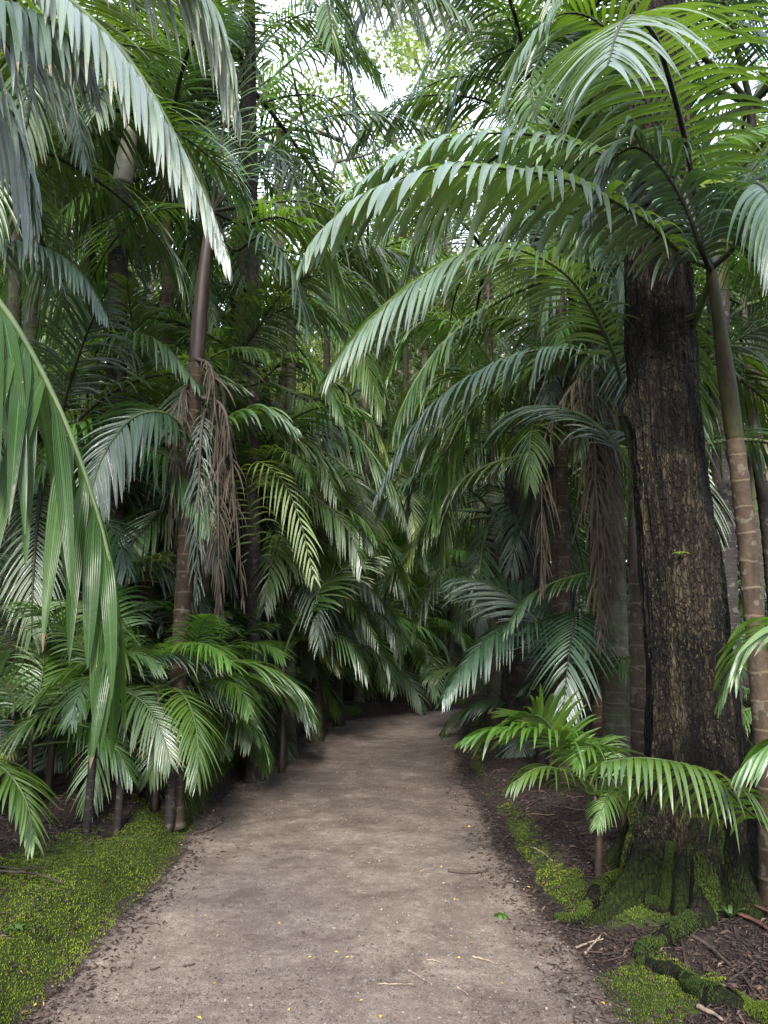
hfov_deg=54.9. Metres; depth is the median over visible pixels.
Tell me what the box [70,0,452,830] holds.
tall palm
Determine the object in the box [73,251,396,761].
tall palm
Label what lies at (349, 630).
tall palm
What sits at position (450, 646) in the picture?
tall palm
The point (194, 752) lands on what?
young palm
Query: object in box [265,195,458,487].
tall palm
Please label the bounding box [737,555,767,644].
young palm
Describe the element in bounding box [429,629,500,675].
young palm
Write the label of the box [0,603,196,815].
young palm
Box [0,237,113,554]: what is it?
tall palm
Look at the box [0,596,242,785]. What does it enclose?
young palm
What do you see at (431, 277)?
tall palm
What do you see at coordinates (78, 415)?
tall palm
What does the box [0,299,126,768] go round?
broad leaf palm
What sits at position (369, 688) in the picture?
young palm
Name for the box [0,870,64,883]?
stick
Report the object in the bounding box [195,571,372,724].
young palm
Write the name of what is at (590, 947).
stick
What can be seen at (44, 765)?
young palm
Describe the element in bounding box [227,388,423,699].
tall palm
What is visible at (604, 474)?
tall palm
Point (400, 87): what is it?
sky
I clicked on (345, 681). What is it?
young palm
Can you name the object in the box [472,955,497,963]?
stick
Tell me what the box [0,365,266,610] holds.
tall palm
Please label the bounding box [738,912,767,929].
leaf sheath
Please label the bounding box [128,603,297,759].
young palm
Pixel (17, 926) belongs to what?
plant
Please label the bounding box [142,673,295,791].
young palm
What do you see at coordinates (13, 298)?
tall palm
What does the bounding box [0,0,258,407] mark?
tall palm
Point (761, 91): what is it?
tall palm
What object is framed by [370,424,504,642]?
tall palm
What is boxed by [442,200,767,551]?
tall palm
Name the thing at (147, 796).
bare stem
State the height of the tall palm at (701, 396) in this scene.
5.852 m
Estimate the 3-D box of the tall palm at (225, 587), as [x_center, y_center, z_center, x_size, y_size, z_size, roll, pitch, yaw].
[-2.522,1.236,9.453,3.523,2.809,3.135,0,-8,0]
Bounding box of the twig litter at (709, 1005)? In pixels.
[0,732,767,1023]
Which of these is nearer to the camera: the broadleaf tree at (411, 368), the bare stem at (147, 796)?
the bare stem at (147, 796)
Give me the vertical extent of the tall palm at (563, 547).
6.049 m
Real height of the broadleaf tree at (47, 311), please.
13.676 m
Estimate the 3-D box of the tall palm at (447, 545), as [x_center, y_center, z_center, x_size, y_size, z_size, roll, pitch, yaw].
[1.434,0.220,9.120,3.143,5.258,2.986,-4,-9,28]
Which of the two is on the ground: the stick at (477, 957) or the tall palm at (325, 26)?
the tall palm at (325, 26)
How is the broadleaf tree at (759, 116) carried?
on the ground
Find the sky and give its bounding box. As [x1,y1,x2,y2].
[23,0,767,595]
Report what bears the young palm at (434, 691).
on the ground
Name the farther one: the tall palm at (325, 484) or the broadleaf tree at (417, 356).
the broadleaf tree at (417, 356)
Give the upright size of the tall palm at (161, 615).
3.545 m
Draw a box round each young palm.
[0,551,212,790]
[0,584,223,806]
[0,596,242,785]
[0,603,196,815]
[0,639,169,807]
[0,707,59,859]
[2,622,229,792]
[26,595,318,812]
[30,571,280,773]
[39,611,261,821]
[55,622,304,793]
[67,612,273,772]
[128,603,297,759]
[129,584,335,742]
[131,679,322,760]
[134,460,391,772]
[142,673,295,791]
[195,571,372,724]
[215,615,363,731]
[221,612,329,751]
[278,588,398,699]
[296,596,431,715]
[296,625,372,708]
[313,565,456,697]
[329,598,460,698]
[342,569,475,705]
[420,656,500,737]
[429,603,470,664]
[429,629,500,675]
[434,567,752,778]
[437,620,501,665]
[455,684,646,878]
[458,650,589,760]
[514,644,751,749]
[566,752,640,834]
[571,594,589,678]
[582,757,767,852]
[713,616,767,797]
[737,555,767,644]
[741,644,747,680]
[742,635,767,735]
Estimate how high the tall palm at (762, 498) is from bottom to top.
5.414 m
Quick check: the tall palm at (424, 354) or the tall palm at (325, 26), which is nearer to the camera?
the tall palm at (325, 26)
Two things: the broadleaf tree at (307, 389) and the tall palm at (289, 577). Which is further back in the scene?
the broadleaf tree at (307, 389)
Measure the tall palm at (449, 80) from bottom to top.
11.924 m
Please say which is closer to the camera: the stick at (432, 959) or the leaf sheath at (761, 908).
the stick at (432, 959)
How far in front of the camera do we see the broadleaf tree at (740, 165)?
8.88 m
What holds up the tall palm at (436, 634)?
on the ground
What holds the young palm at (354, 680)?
on the ground
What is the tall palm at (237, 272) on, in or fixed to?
on the ground
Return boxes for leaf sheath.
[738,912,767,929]
[754,905,767,911]
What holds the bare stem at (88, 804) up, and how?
on the ground
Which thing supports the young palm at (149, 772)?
on the ground
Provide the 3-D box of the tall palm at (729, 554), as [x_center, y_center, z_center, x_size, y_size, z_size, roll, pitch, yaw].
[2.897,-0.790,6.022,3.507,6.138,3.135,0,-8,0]
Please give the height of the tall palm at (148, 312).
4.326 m
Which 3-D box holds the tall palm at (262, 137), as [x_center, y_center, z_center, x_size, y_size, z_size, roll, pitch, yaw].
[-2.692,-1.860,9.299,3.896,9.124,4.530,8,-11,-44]
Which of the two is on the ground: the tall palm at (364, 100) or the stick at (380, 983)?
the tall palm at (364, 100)
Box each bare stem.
[82,748,96,832]
[113,709,127,832]
[145,721,165,803]
[163,735,177,832]
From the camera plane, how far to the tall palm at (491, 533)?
9.17 m
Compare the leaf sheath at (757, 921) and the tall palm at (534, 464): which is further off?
the tall palm at (534, 464)
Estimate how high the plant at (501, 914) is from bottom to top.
0.039 m
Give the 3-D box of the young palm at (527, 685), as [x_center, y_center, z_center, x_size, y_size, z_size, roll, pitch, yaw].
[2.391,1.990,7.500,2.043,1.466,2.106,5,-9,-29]
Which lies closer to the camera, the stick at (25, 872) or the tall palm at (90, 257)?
the stick at (25, 872)
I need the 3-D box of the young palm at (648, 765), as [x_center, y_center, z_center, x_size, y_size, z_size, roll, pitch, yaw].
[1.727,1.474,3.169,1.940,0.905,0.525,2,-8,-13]
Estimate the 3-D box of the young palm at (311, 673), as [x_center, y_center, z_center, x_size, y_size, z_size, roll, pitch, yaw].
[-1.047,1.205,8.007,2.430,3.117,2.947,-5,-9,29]
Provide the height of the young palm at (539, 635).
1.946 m
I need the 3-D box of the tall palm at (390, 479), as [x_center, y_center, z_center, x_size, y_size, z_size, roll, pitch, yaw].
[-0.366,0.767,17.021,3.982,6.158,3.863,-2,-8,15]
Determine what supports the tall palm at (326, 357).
on the ground
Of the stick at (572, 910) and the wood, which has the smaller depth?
the stick at (572, 910)
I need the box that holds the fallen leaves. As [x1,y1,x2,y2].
[34,749,604,1023]
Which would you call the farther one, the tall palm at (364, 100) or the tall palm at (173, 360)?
the tall palm at (364, 100)
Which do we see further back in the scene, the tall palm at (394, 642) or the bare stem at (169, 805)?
the tall palm at (394, 642)
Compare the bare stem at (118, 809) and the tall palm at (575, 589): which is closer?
the bare stem at (118, 809)
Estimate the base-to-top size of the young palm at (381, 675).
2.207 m
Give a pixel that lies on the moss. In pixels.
(664, 896)
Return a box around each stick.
[0,866,48,869]
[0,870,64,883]
[142,921,157,924]
[193,821,223,833]
[378,982,413,984]
[407,969,431,984]
[426,958,440,962]
[448,869,487,873]
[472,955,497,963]
[533,847,552,860]
[543,904,578,923]
[575,938,602,947]
[584,934,600,954]
[588,994,619,1006]
[690,934,757,997]
[695,1004,723,1020]
[730,960,755,980]
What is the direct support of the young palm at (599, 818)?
on the ground
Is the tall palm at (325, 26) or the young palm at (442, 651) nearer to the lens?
the tall palm at (325, 26)
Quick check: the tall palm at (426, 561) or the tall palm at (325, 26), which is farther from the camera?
the tall palm at (426, 561)
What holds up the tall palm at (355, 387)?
on the ground
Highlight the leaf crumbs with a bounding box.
[10,711,634,1023]
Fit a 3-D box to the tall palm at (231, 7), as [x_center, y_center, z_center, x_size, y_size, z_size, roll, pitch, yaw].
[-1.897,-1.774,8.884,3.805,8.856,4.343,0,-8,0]
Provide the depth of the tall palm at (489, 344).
12.80 m
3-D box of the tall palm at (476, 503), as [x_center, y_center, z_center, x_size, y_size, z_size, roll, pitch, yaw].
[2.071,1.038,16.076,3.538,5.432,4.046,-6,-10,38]
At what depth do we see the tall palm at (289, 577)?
8.10 m
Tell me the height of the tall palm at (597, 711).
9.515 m
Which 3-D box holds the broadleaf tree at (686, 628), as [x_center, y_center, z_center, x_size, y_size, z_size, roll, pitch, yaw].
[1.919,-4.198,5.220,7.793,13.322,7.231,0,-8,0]
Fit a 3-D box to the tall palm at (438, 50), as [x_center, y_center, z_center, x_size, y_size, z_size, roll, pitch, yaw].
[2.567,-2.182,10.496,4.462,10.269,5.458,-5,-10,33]
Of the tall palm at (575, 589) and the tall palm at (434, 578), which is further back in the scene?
the tall palm at (434, 578)
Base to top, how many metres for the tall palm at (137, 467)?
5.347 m
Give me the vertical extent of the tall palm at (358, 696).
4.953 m
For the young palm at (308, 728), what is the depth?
8.05 m
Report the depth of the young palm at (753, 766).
2.83 m
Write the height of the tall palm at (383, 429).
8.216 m
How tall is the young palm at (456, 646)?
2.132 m
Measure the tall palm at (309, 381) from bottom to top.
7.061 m
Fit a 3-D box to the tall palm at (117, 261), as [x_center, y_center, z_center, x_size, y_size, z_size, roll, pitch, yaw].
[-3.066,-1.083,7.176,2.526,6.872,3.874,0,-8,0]
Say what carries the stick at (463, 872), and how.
on the path
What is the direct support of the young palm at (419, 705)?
on the ground
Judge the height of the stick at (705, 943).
0.045 m
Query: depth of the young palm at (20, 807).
2.95 m
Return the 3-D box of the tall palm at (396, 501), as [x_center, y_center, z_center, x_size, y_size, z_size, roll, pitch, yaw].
[-1.757,0.274,8.373,3.566,5.085,2.895,3,-9,-22]
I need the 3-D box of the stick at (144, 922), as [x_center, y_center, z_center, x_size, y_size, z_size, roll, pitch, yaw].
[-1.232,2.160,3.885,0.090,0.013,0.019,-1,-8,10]
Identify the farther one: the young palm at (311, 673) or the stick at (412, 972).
the young palm at (311, 673)
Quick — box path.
[10,707,638,1023]
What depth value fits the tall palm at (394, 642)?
10.74 m
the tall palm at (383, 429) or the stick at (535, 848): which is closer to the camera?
the stick at (535, 848)
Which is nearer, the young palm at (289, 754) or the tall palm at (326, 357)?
the young palm at (289, 754)
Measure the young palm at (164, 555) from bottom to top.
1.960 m
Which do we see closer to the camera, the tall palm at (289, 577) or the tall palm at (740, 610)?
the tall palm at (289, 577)
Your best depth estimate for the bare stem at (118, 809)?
4.96 m
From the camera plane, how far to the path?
4.02 m
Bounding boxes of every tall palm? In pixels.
[0,0,216,758]
[0,0,227,635]
[0,0,241,284]
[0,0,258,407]
[0,0,267,397]
[0,0,285,696]
[0,103,201,727]
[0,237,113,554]
[0,244,189,457]
[0,273,348,747]
[0,278,253,769]
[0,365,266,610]
[0,433,219,761]
[0,442,277,639]
[2,155,154,345]
[26,0,391,610]
[32,330,203,737]
[37,281,226,637]
[52,142,323,594]
[59,0,381,743]
[66,305,412,767]
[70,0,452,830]
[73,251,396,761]
[87,0,473,783]
[99,401,374,776]
[125,495,328,647]
[129,225,400,426]
[129,308,390,471]
[151,433,412,759]
[157,543,388,714]
[174,240,428,640]
[188,46,412,628]
[215,240,457,685]
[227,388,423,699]
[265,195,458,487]
[273,411,390,742]
[273,461,394,732]
[274,492,432,683]
[278,532,422,726]
[293,0,767,908]
[295,423,455,701]
[300,421,454,672]
[303,147,494,675]
[308,381,440,664]
[315,209,767,802]
[323,0,726,763]
[328,530,459,673]
[341,265,512,614]
[350,382,498,673]
[358,375,512,668]
[366,565,483,673]
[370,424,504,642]
[371,191,568,711]
[371,524,499,675]
[374,0,706,695]
[374,468,627,736]
[379,529,485,648]
[380,545,500,676]
[382,311,628,751]
[385,27,756,784]
[386,431,504,674]
[401,58,574,471]
[402,296,628,756]
[403,306,767,772]
[416,124,767,806]
[426,480,628,643]
[439,0,767,742]
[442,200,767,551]
[497,507,766,679]
[524,24,767,726]
[543,0,767,750]
[573,242,767,615]
[580,329,767,468]
[738,580,743,636]
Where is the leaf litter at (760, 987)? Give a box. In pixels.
[0,677,767,1023]
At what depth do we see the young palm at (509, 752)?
8.17 m
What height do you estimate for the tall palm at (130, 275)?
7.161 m
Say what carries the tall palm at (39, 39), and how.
on the ground
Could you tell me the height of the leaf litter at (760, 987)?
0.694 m
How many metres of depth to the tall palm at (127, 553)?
6.33 m
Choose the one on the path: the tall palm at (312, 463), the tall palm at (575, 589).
the tall palm at (312, 463)
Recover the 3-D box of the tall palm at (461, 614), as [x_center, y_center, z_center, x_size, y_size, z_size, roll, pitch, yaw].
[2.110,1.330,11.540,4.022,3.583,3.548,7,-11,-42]
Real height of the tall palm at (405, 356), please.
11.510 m
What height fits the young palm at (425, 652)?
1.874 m
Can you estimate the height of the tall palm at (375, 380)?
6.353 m
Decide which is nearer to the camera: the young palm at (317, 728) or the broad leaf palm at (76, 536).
the broad leaf palm at (76, 536)
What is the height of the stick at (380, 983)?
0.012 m
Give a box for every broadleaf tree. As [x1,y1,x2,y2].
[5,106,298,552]
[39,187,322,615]
[186,0,440,642]
[285,148,527,523]
[286,248,485,631]
[290,0,569,676]
[355,140,612,566]
[360,136,524,563]
[548,124,767,648]
[555,0,767,1023]
[568,47,767,577]
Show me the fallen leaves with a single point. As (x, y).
(335, 951)
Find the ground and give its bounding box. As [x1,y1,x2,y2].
[0,652,767,1023]
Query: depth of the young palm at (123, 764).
5.13 m
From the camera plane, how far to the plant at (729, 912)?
3.64 m
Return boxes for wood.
[0,184,766,642]
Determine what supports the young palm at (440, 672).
on the ground
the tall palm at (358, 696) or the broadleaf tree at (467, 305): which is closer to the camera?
the tall palm at (358, 696)
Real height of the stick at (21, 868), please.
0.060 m
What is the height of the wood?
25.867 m
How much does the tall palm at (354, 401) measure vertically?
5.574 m
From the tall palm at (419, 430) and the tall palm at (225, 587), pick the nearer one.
the tall palm at (225, 587)
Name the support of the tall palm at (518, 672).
on the ground
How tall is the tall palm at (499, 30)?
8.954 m
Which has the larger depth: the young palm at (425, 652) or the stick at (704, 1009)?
the young palm at (425, 652)
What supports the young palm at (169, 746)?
on the ground
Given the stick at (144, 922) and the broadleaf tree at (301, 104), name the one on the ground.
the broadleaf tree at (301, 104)
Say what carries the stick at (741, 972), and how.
on the ground
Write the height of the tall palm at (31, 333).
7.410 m
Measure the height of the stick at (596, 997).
0.014 m
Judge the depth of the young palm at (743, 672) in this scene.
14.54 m
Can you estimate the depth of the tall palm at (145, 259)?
11.30 m
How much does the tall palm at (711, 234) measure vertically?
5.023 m
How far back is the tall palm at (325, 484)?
7.56 m
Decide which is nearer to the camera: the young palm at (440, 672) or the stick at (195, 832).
the stick at (195, 832)
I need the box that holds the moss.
[0,705,767,1023]
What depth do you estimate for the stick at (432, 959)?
3.46 m
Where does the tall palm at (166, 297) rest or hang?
on the ground
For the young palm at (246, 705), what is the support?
on the ground
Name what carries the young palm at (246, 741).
on the ground
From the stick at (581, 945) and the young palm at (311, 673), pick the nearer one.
the stick at (581, 945)
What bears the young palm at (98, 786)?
on the ground
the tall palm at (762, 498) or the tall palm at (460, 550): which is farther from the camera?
the tall palm at (460, 550)
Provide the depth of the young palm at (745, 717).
6.58 m
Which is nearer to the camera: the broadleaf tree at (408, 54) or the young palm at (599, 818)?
the young palm at (599, 818)
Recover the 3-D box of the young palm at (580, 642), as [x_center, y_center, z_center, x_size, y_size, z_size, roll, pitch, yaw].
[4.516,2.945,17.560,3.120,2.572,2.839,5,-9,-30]
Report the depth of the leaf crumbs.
3.34 m
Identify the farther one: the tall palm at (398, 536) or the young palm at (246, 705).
the tall palm at (398, 536)
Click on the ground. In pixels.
(378, 704)
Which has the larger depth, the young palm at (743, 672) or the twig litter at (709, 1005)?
the young palm at (743, 672)
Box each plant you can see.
[4,921,27,930]
[494,912,508,919]
[718,904,748,916]
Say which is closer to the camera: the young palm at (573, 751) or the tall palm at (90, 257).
the young palm at (573, 751)

